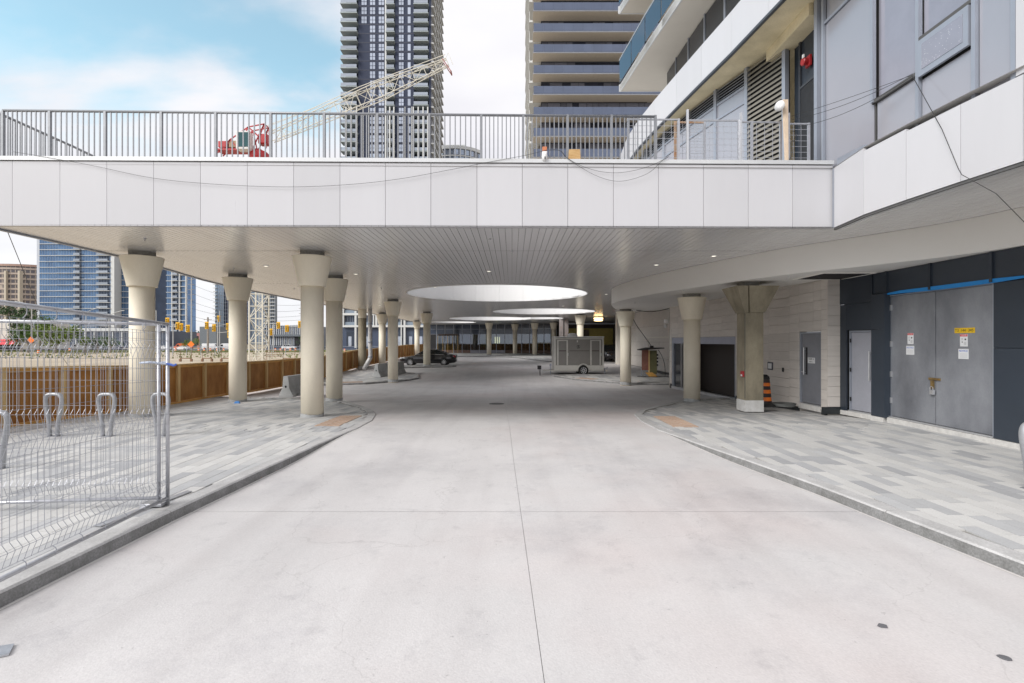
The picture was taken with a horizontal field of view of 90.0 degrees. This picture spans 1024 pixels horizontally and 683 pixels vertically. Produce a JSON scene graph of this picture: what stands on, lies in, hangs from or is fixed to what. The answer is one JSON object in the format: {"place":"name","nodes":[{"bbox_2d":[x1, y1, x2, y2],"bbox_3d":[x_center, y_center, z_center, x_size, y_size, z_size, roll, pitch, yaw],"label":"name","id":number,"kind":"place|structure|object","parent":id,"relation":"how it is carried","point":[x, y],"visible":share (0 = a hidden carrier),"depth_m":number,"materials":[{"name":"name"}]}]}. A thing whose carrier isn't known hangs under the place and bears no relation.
{"place":"outdoors","nodes":[
{"label":"outdoors","id":0,"kind":"place"},
{"bbox_2d":[0,350,325,366],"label":"dirt lot","id":1,"kind":"structure","parent":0,"point":[16,362],"depth_m":71.62,"materials":[{"name":"soil"}]},
{"bbox_2d":[0,306,44,351],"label":"tree","id":2,"kind":"object","parent":1,"relation":"on","point":[4,311],"visible":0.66,"depth_m":124.73,"materials":[{"name":"green plant"}]},
{"bbox_2d":[5,326,46,352],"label":"tree","id":3,"kind":"object","parent":1,"relation":"on","point":[20,334],"visible":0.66,"depth_m":116.53,"materials":[{"name":"green plant"}]},
{"bbox_2d":[0,323,69,349],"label":"shop building","id":4,"kind":"structure","parent":1,"relation":"on","point":[5,333],"depth_m":140.00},
{"bbox_2d":[8,233,65,361],"bbox_3d":[-35.478,-1.545,38.912,0.323,8.118,32.476,0,0,-37],"label":"guy wire","id":5,"kind":"object","parent":1,"relation":"on","point":[30,288],"visible":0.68,"depth_m":32.11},
{"bbox_2d":[19,315,55,352],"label":"tree","id":6,"kind":"object","parent":1,"relation":"on","point":[28,325],"visible":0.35,"depth_m":119.50,"materials":[{"name":"green plant"}]},
{"bbox_2d":[30,324,83,352],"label":"tree","id":7,"kind":"object","parent":1,"relation":"on","point":[58,334],"visible":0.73,"depth_m":113.56,"materials":[{"name":"green plant"}]},
{"bbox_2d":[75,336,93,352],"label":"shrub","id":8,"kind":"object","parent":1,"relation":"on","point":[82,337],"visible":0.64,"depth_m":115.66,"materials":[{"name":"green plant"}]},
{"bbox_2d":[99,337,123,352],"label":"shrub","id":9,"kind":"object","parent":1,"relation":"on","point":[104,342],"visible":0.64,"depth_m":116.89,"materials":[{"name":"green plant"}]},
{"bbox_2d":[0,349,350,358],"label":"weeds","id":10,"kind":"object","parent":1,"relation":"on","point":[162,355],"visible":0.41,"depth_m":120.60,"materials":[{"name":"plant"}]},
{"bbox_2d":[165,318,189,352],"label":"traffic signal","id":11,"kind":"object","parent":1,"relation":"on","point":[179,326],"visible":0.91,"depth_m":110.00,"materials":[{"name":"yellow plastic"}]},
{"bbox_2d":[188,278,194,348],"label":"utility pole","id":12,"kind":"object","parent":1,"relation":"on","point":[191,284],"visible":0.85,"depth_m":149.86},
{"bbox_2d":[0,345,387,355],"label":"site fence","id":13,"kind":"object","parent":1,"relation":"on","point":[186,346],"visible":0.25,"depth_m":90.48,"materials":[{"name":"metal"}]},
{"bbox_2d":[205,320,228,352],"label":"traffic signal","id":14,"kind":"object","parent":1,"relation":"on","point":[214,326],"visible":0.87,"depth_m":111.92,"materials":[{"name":"yellow plastic"}]},
{"bbox_2d":[217,311,228,351],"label":"traffic signal","id":15,"kind":"object","parent":1,"relation":"on","point":[226,324],"visible":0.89,"depth_m":127.90,"materials":[{"name":"yellow plastic"}]},
{"bbox_2d":[270,322,279,351],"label":"traffic signal","id":16,"kind":"object","parent":1,"relation":"on","point":[272,330],"visible":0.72,"depth_m":117.93,"materials":[{"name":"yellow plastic"}]},
{"bbox_2d":[218,53,452,360],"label":"tower crane","id":17,"kind":"object","parent":1,"relation":"on","point":[257,155],"visible":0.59,"depth_m":65.66,"materials":[{"name":"beige paint"}]},
{"bbox_2d":[239,132,247,146],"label":"cab window","id":18,"kind":"structure","parent":17,"relation":"in","point":[240,133],"depth_m":64.05,"materials":[{"name":"teal glass"}]},
{"bbox_2d":[26,349,325,349],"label":"street","id":19,"kind":"structure","parent":0,"point":[197,349],"depth_m":175.19,"materials":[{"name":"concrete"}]},
{"bbox_2d":[70,328,196,347],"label":"building","id":20,"kind":"structure","parent":19,"relation":"on","point":[180,336],"depth_m":170.00,"materials":[{"name":"stone"}]},
{"bbox_2d":[202,343,220,349],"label":"parked car","id":21,"kind":"object","parent":19,"relation":"on","point":[210,344],"visible":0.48,"depth_m":167.12,"materials":[{"name":"white paint"}]},
{"bbox_2d":[0,396,375,607],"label":"sidewalk","id":22,"kind":"structure","parent":0,"point":[221,446],"depth_m":8.14,"materials":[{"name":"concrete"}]},
{"bbox_2d":[0,410,10,468],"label":"bike rack","id":23,"kind":"object","parent":22,"relation":"on","point":[5,435],"visible":0.69,"depth_m":7.97,"materials":[{"name":"metal"}]},
{"bbox_2d":[44,392,63,436],"bbox_3d":[-9.580,1.542,10.700,0.402,0.921,0.160,0,0,0],"label":"bike rack","id":24,"kind":"object","parent":22,"relation":"on","point":[58,419],"visible":0.73,"depth_m":10.67,"materials":[{"name":"metal"}]},
{"bbox_2d":[96,392,116,436],"bbox_3d":[-8.470,1.542,10.700,0.402,0.921,0.160,0,0,0],"label":"bike rack","id":25,"kind":"object","parent":22,"relation":"on","point":[114,402],"visible":0.78,"depth_m":10.67,"materials":[{"name":"metal"}]},
{"bbox_2d":[119,250,164,417],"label":"round column","id":26,"kind":"structure","parent":22,"relation":"on","point":[142,271],"depth_m":13.90,"materials":[{"name":"beige paint"}]},
{"bbox_2d":[93,490,191,526],"bbox_3d":[-4.314,1.968,6.127,0.270,0.045,1.304,0,0,5],"label":"fence stand","id":27,"kind":"object","parent":22,"relation":"on","point":[146,503],"visible":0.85,"depth_m":6.10,"materials":[{"name":"metal"}]},
{"bbox_2d":[0,319,160,503],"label":"fence panel","id":28,"kind":"object","parent":27,"relation":"on","point":[158,432],"visible":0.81,"depth_m":6.07,"materials":[{"name":"metal"}]},
{"bbox_2d":[0,300,170,581],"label":"fence panel","id":29,"kind":"object","parent":27,"relation":"on","point":[91,534],"visible":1,"depth_m":4.98,"materials":[{"name":"metal"}]},
{"bbox_2d":[139,361,176,366],"bbox_3d":[-4.271,0.278,6.195,0.400,0.070,0.167,0,0,-19],"label":"fence clamp","id":30,"kind":"object","parent":29,"relation":"attached to","point":[165,363],"visible":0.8,"depth_m":6.17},
{"bbox_2d":[151,392,170,436],"bbox_3d":[-7.380,1.542,10.750,0.402,0.921,0.160,0,0,0],"label":"bike rack","id":31,"kind":"object","parent":22,"relation":"on","point":[155,412],"visible":0.52,"depth_m":10.71,"materials":[{"name":"metal"}]},
{"bbox_2d":[222,274,253,401],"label":"round column","id":32,"kind":"structure","parent":22,"relation":"on","point":[237,288],"depth_m":18.63,"materials":[{"name":"beige paint"}]},
{"bbox_2d":[279,374,300,396],"bbox_3d":[-8.945,1.840,21.433,0.600,0.840,1.920,0,0,7],"label":"concrete barrier","id":33,"kind":"object","parent":22,"relation":"on","point":[291,386],"visible":0.62,"depth_m":20.61,"materials":[{"name":"grey concrete"}]},
{"bbox_2d":[292,250,331,417],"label":"round column","id":34,"kind":"structure","parent":22,"relation":"on","point":[312,268],"depth_m":13.83,"materials":[{"name":"beige paint"}]},
{"bbox_2d":[324,275,348,401],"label":"round column","id":35,"kind":"structure","parent":22,"relation":"on","point":[335,289],"depth_m":19.04,"materials":[{"name":"beige paint"}]},
{"bbox_2d":[126,344,325,348],"bbox_3d":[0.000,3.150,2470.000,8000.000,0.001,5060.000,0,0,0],"label":"ground","id":36,"kind":"structure","parent":0,"point":[247,347],"depth_m":238.30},
{"bbox_2d":[0,264,36,319],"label":"beige tower","id":37,"kind":"structure","parent":36,"relation":"on","point":[14,285],"depth_m":308.81,"materials":[{"name":"concrete"}]},
{"bbox_2d":[0,266,36,318],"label":"windows","id":38,"kind":"structure","parent":37,"relation":"in","point":[12,270],"depth_m":309.31,"materials":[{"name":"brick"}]},
{"bbox_2d":[37,239,195,331],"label":"glass tower","id":39,"kind":"structure","parent":36,"relation":"on","point":[70,277],"depth_m":262.00,"materials":[{"name":"glass"}]},
{"bbox_2d":[197,327,228,347],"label":"strip mall","id":40,"kind":"structure","parent":36,"relation":"on","point":[202,336],"depth_m":236.00,"materials":[{"name":"grey"}]},
{"bbox_2d":[213,284,276,343],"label":"glass tower","id":41,"kind":"structure","parent":36,"relation":"on","point":[220,298],"depth_m":430.00,"materials":[{"name":"glass"}]},
{"bbox_2d":[265,325,325,348],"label":"office block","id":42,"kind":"structure","parent":36,"relation":"on","point":[282,337],"depth_m":189.77,"materials":[{"name":"stone"}]},
{"bbox_2d":[343,309,422,349],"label":"framed block","id":43,"kind":"structure","parent":36,"relation":"on","point":[406,332],"depth_m":165.84,"materials":[{"name":"concrete"}]},
{"bbox_2d":[346,331,353,345],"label":"shop window","id":44,"kind":"structure","parent":43,"relation":"in","point":[348,333],"depth_m":165.84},
{"bbox_2d":[340,0,443,157],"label":"condo tower","id":45,"kind":"structure","parent":36,"relation":"on","point":[379,39],"depth_m":167.99,"materials":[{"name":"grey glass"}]},
{"bbox_2d":[442,145,482,157],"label":"round block","id":46,"kind":"structure","parent":36,"relation":"on","point":[458,151],"depth_m":216.37,"materials":[{"name":"grey glass"}]},
{"bbox_2d":[443,149,479,157],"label":"windows","id":47,"kind":"structure","parent":46,"relation":"in","point":[462,150],"depth_m":216.62,"materials":[{"name":"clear glass"}]},
{"bbox_2d":[525,0,664,158],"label":"condo tower","id":48,"kind":"structure","parent":36,"relation":"on","point":[574,50],"depth_m":74.18,"materials":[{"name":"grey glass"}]},
{"bbox_2d":[0,0,525,331],"label":"sky","id":49,"kind":"structure","parent":0,"point":[157,55],"materials":[{"name":"white"}]},
{"bbox_2d":[437,334,457,352],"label":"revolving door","id":50,"kind":"structure","parent":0,"point":[452,335],"depth_m":76.95,"materials":[{"name":"metal"}]},
{"bbox_2d":[413,353,551,361],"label":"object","id":51,"kind":"structure","parent":0,"point":[541,357],"depth_m":65.06,"materials":[{"name":"concrete"}]},
{"bbox_2d":[485,322,492,354],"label":"round column","id":52,"kind":"structure","parent":51,"relation":"on","point":[489,325],"depth_m":65.71,"materials":[{"name":"beige paint"}]},
{"bbox_2d":[511,323,518,353],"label":"round column","id":53,"kind":"structure","parent":51,"relation":"on","point":[515,327],"depth_m":70.71,"materials":[{"name":"beige paint"}]},
{"bbox_2d":[531,322,538,354],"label":"round column","id":54,"kind":"structure","parent":51,"relation":"on","point":[534,325],"depth_m":66.24,"materials":[{"name":"beige paint"}]},
{"bbox_2d":[0,354,1023,682],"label":"driveway","id":55,"kind":"structure","parent":0,"point":[452,526],"depth_m":4.62,"materials":[{"name":"concrete"}]},
{"bbox_2d":[0,643,13,656],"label":"steel plate","id":56,"kind":"object","parent":55,"relation":"on","point":[5,650],"visible":1,"depth_m":3.49,"materials":[{"name":"grey metal"}]},
{"bbox_2d":[358,309,366,369],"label":"round column","id":57,"kind":"structure","parent":55,"relation":"on","point":[362,315],"depth_m":39.22,"materials":[{"name":"concrete"}]},
{"bbox_2d":[324,370,418,385],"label":"traffic island","id":58,"kind":"structure","parent":55,"relation":"on","point":[352,377],"depth_m":32.39,"materials":[{"name":"concrete"}]},
{"bbox_2d":[0,344,422,427],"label":"timber hoarding","id":59,"kind":"object","parent":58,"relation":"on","point":[189,382],"visible":0.51,"depth_m":15.78,"materials":[{"name":"brown wood"}]},
{"bbox_2d":[372,363,387,376],"bbox_3d":[-8.575,1.929,33.822,0.600,0.840,1.720,0,0,12],"label":"concrete barrier","id":60,"kind":"object","parent":58,"relation":"on","point":[380,370],"visible":0.82,"depth_m":33.28,"materials":[{"name":"grey concrete"}]},
{"bbox_2d":[384,299,401,382],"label":"round column","id":61,"kind":"structure","parent":58,"relation":"on","point":[392,307],"depth_m":30.14,"materials":[{"name":"beige paint"}]},
{"bbox_2d":[0,65,1023,324],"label":"entrance canopy","id":62,"kind":"object","parent":61,"relation":"on","point":[518,241],"visible":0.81,"depth_m":11.05,"materials":[{"name":"metal"}]},
{"bbox_2d":[5,115,92,155],"bbox_3d":[-11.670,-4.428,17.016,0.435,1.056,12.103,0,0,-7],"label":"guard railing","id":63,"kind":"object","parent":62,"relation":"on","point":[57,139],"visible":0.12,"depth_m":11.81,"materials":[{"name":"metal"}]},
{"bbox_2d":[17,150,545,186],"bbox_3d":[-4.867,-3.678,10.873,11.278,0.828,0.007,0,0,-1],"label":"cable","id":64,"kind":"object","parent":62,"relation":"attached to","point":[270,186],"visible":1,"depth_m":10.87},
{"bbox_2d":[0,109,656,158],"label":"guard railing","id":65,"kind":"object","parent":62,"relation":"on","point":[50,111],"visible":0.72,"depth_m":11.07,"materials":[{"name":"metal"}]},
{"bbox_2d":[362,308,372,370],"bbox_3d":[-10.965,-0.113,38.750,0.827,4.775,0.356,0,0,-38],"label":"drain pipe","id":66,"kind":"object","parent":62,"relation":"hanging from","point":[370,356],"visible":0.99,"depth_m":38.77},
{"bbox_2d":[568,149,580,158],"bbox_3d":[1.349,-4.015,11.076,0.264,0.230,0.090,0,0,0],"label":"wood block","id":67,"kind":"object","parent":62,"relation":"on","point":[574,153],"depth_m":11.04,"materials":[{"name":"wood"}]},
{"bbox_2d":[627,118,679,159],"bbox_3d":[3.131,-4.411,11.341,1.171,1.022,0.041,0,0,-1],"label":"barricade","id":68,"kind":"object","parent":62,"relation":"on","point":[671,138],"visible":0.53,"depth_m":11.33,"materials":[{"name":"metal"}]},
{"bbox_2d":[686,109,688,159],"bbox_3d":[3.857,-4.490,11.252,0.044,1.180,0.040,0,0,0],"label":"galvanised post","id":69,"kind":"object","parent":62,"relation":"on","point":[687,134],"visible":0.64,"depth_m":11.23,"materials":[{"name":"metal"}]},
{"bbox_2d":[674,121,705,159],"bbox_3d":[3.985,-4.406,11.474,0.706,1.012,0.041,0,0,-1],"label":"barricade","id":70,"kind":"object","parent":62,"relation":"on","point":[704,140],"visible":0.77,"depth_m":11.46,"materials":[{"name":"metal"}]},
{"bbox_2d":[689,119,738,159],"bbox_3d":[4.436,-4.391,11.301,1.186,0.982,0.041,0,0,-1],"label":"barricade","id":71,"kind":"object","parent":62,"relation":"on","point":[709,126],"visible":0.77,"depth_m":11.30,"materials":[{"name":"metal"}]},
{"bbox_2d":[739,112,741,159],"bbox_3d":[5.037,-4.460,11.270,0.044,1.120,0.040,0,0,0],"label":"galvanised post","id":72,"kind":"object","parent":62,"relation":"on","point":[740,135],"visible":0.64,"depth_m":11.25,"materials":[{"name":"metal"}]},
{"bbox_2d":[742,121,781,159],"bbox_3d":[5.495,-4.376,11.318,0.944,0.952,0.041,0,0,-1],"label":"barricade","id":73,"kind":"object","parent":62,"relation":"on","point":[751,151],"visible":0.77,"depth_m":11.31,"materials":[{"name":"metal"}]},
{"bbox_2d":[774,99,788,159],"bbox_3d":[5.886,-4.580,11.119,0.283,1.360,0.196,0,0,0],"label":"timber post","id":74,"kind":"object","parent":62,"relation":"on","point":[780,105],"visible":0.98,"depth_m":11.15,"materials":[{"name":"brown wood"}]},
{"bbox_2d":[788,113,789,158],"bbox_3d":[6.098,-4.460,11.287,0.044,1.120,0.040,0,0,0],"label":"galvanised post","id":75,"kind":"object","parent":62,"relation":"on","point":[789,132],"visible":0.5,"depth_m":11.27,"materials":[{"name":"metal"}]},
{"bbox_2d":[790,123,809,159],"bbox_3d":[6.310,-4.361,11.330,0.565,0.922,0.041,0,0,-1],"label":"barricade","id":76,"kind":"object","parent":62,"relation":"on","point":[808,141],"visible":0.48,"depth_m":11.32,"materials":[{"name":"metal"}]},
{"bbox_2d":[398,361,405,374],"bbox_3d":[-7.883,1.889,35.432,0.600,0.840,1.720,0,0,8],"label":"concrete barrier","id":77,"kind":"object","parent":58,"relation":"on","point":[401,369],"visible":0.44,"depth_m":35.57,"materials":[{"name":"grey concrete"}]},
{"bbox_2d":[376,313,387,363],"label":"round column","id":78,"kind":"structure","parent":55,"relation":"on","point":[382,318],"depth_m":44.32,"materials":[{"name":"beige paint"}]},
{"bbox_2d":[354,365,455,368],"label":"traffic island","id":79,"kind":"structure","parent":55,"relation":"on","point":[412,366],"depth_m":42.06,"materials":[{"name":"concrete"}]},
{"bbox_2d":[421,312,432,365],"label":"round column","id":80,"kind":"structure","parent":79,"relation":"on","point":[426,317],"depth_m":43.02,"materials":[{"name":"beige paint"}]},
{"bbox_2d":[413,320,420,354],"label":"round column","id":81,"kind":"structure","parent":55,"relation":"on","point":[416,324],"depth_m":61.72,"materials":[{"name":"beige paint"}]},
{"bbox_2d":[400,349,456,364],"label":"parked car","id":82,"kind":"object","parent":55,"relation":"on","point":[441,357],"visible":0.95,"depth_m":44.70,"materials":[{"name":"black paint"}]},
{"bbox_2d":[430,324,556,353],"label":"lobby building","id":83,"kind":"structure","parent":55,"relation":"on","point":[472,338],"depth_m":77.55,"materials":[{"name":"black glass"}]},
{"bbox_2d":[550,322,557,355],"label":"round column","id":84,"kind":"structure","parent":55,"relation":"on","point":[553,325],"depth_m":65.27,"materials":[{"name":"beige paint"}]},
{"bbox_2d":[542,333,607,373],"bbox_3d":[4.454,0.921,36.630,4.535,2.946,2.380,0,0,0],"label":"cargo trailer","id":85,"kind":"object","parent":55,"relation":"on","point":[572,352],"visible":0.98,"depth_m":35.58,"materials":[{"name":"grey metal"}]},
{"bbox_2d":[575,314,585,335],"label":"round column","id":86,"kind":"structure","parent":55,"relation":"on","point":[580,320],"depth_m":46.21,"materials":[{"name":"beige paint"}]},
{"bbox_2d":[557,318,614,343],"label":"garage entry","id":87,"kind":"object","parent":55,"relation":"on","point":[606,330],"visible":0.33,"depth_m":65.70,"materials":[{"name":"brown metal"}]},
{"bbox_2d":[553,374,668,384],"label":"traffic island","id":88,"kind":"structure","parent":55,"relation":"on","point":[611,378],"depth_m":32.14,"materials":[{"name":"concrete"}]},
{"bbox_2d":[637,346,668,376],"bbox_3d":[9.256,1.343,33.321,2.227,2.033,1.259,0,0,0],"label":"power board","id":89,"kind":"object","parent":88,"relation":"on","point":[649,359],"visible":0.95,"depth_m":33.44,"materials":[{"name":"brown wood"}]},
{"bbox_2d":[616,309,634,385],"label":"round column","id":90,"kind":"structure","parent":55,"relation":"on","point":[625,317],"depth_m":28.03,"materials":[{"name":"beige paint"}]},
{"bbox_2d":[611,0,1023,448],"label":"podium building","id":91,"kind":"structure","parent":55,"relation":"on","point":[921,327],"depth_m":11.76,"materials":[{"name":"white"}]},
{"bbox_2d":[667,61,674,84],"bbox_3d":[6.950,-11.085,22.300,0.030,1.730,1.128,0,0,-1],"label":"window pane","id":92,"kind":"structure","parent":91,"relation":"in","point":[671,73],"depth_m":22.26,"materials":[{"name":"grey glass"}]},
{"bbox_2d":[676,43,686,73],"bbox_3d":[6.990,-11.085,21.000,0.030,1.730,1.317,0,0,-2],"label":"window pane","id":93,"kind":"structure","parent":91,"relation":"in","point":[681,59],"depth_m":21.06,"materials":[{"name":"grey glass"}]},
{"bbox_2d":[689,19,702,58],"bbox_3d":[7.055,-11.085,19.551,0.030,1.730,1.412,0,0,-3],"label":"window pane","id":94,"kind":"structure","parent":91,"relation":"in","point":[696,39],"depth_m":19.54,"materials":[{"name":"grey glass"}]},
{"bbox_2d":[705,0,723,40],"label":"window pane","id":95,"kind":"structure","parent":91,"relation":"in","point":[714,16],"depth_m":18.05,"materials":[{"name":"grey glass"}]},
{"bbox_2d":[726,0,739,16],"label":"window pane","id":96,"kind":"structure","parent":91,"relation":"in","point":[730,4],"depth_m":16.96,"materials":[{"name":"grey glass"}]},
{"bbox_2d":[800,54,811,68],"bbox_3d":[7.195,-6.850,12.550,0.210,0.260,0.200,0,0,0],"label":"alarm horn","id":97,"kind":"object","parent":91,"relation":"attached to","point":[806,62],"visible":1,"depth_m":12.48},
{"bbox_2d":[801,78,813,159],"bbox_3d":[7.317,-5.100,12.500,0.035,2.500,0.900,0,0,0],"label":"recess door","id":98,"kind":"structure","parent":91,"relation":"in","point":[807,92],"depth_m":12.65,"materials":[{"name":"grey metal"}]},
{"bbox_2d":[799,332,821,406],"bbox_3d":[8.884,0.820,15.183,0.154,2.160,1.041,0,0,-3],"label":"steel door","id":99,"kind":"structure","parent":91,"relation":"in","point":[810,342],"depth_m":15.23,"materials":[{"name":"metal"}]},
{"bbox_2d":[848,330,870,414],"bbox_3d":[9.376,0.825,13.711,0.146,2.210,0.806,0,0,-7],"label":"steel door","id":100,"kind":"structure","parent":91,"relation":"in","point":[859,340],"depth_m":13.76,"materials":[{"name":"metal"}]},
{"bbox_2d":[889,285,993,437],"bbox_3d":[9.418,0.400,11.360,0.125,3.000,2.760,0,0,0],"label":"steel door","id":101,"kind":"structure","parent":91,"relation":"in","point":[964,316],"depth_m":10.67,"materials":[{"name":"metal"}]},
{"bbox_2d":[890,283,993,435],"bbox_3d":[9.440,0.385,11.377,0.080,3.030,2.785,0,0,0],"label":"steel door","id":102,"kind":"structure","parent":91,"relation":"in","point":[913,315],"depth_m":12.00,"materials":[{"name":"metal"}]},
{"bbox_2d":[918,5,970,77],"bbox_3d":[6.992,-4.830,8.315,0.056,0.620,0.970,0,0,0],"label":"awning window","id":103,"kind":"structure","parent":91,"relation":"in","point":[953,36],"depth_m":8.23,"materials":[{"name":"grey glass"}]},
{"bbox_2d":[912,76,1023,221],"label":"cable","id":104,"kind":"object","parent":91,"relation":"attached to","point":[956,163],"visible":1,"depth_m":7.80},
{"bbox_2d":[604,344,614,360],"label":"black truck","id":105,"kind":"object","parent":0,"point":[609,351],"visible":0.33,"depth_m":51.48,"materials":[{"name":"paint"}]},
{"bbox_2d":[634,397,1023,576],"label":"sidewalk","id":106,"kind":"structure","parent":0,"point":[962,494],"depth_m":8.27,"materials":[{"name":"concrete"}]},
{"bbox_2d":[677,293,706,401],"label":"round column","id":107,"kind":"structure","parent":106,"relation":"on","point":[691,306],"depth_m":18.82,"materials":[{"name":"beige paint"}]},
{"bbox_2d":[722,282,779,411],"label":"square column","id":108,"kind":"structure","parent":106,"relation":"on","point":[749,302],"depth_m":15.10,"materials":[{"name":"concrete"}]},
{"bbox_2d":[763,374,775,406],"bbox_3d":[7.720,1.475,15.720,0.666,1.050,0.666,0,0,0],"label":"construction barrel","id":109,"kind":"object","parent":106,"relation":"on","point":[767,398],"visible":0.5,"depth_m":15.53,"materials":[{"name":"plastic"}]},
{"bbox_2d":[772,402,796,406],"bbox_3d":[8.280,1.945,15.620,0.667,0.094,0.661,0,0,-44],"label":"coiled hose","id":110,"kind":"object","parent":106,"relation":"on","point":[783,404],"visible":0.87,"depth_m":15.43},
{"bbox_2d":[1018,422,1023,488],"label":"bike rack","id":111,"kind":"object","parent":106,"relation":"on","point":[1021,435],"visible":1,"depth_m":6.88,"materials":[{"name":"metal"}]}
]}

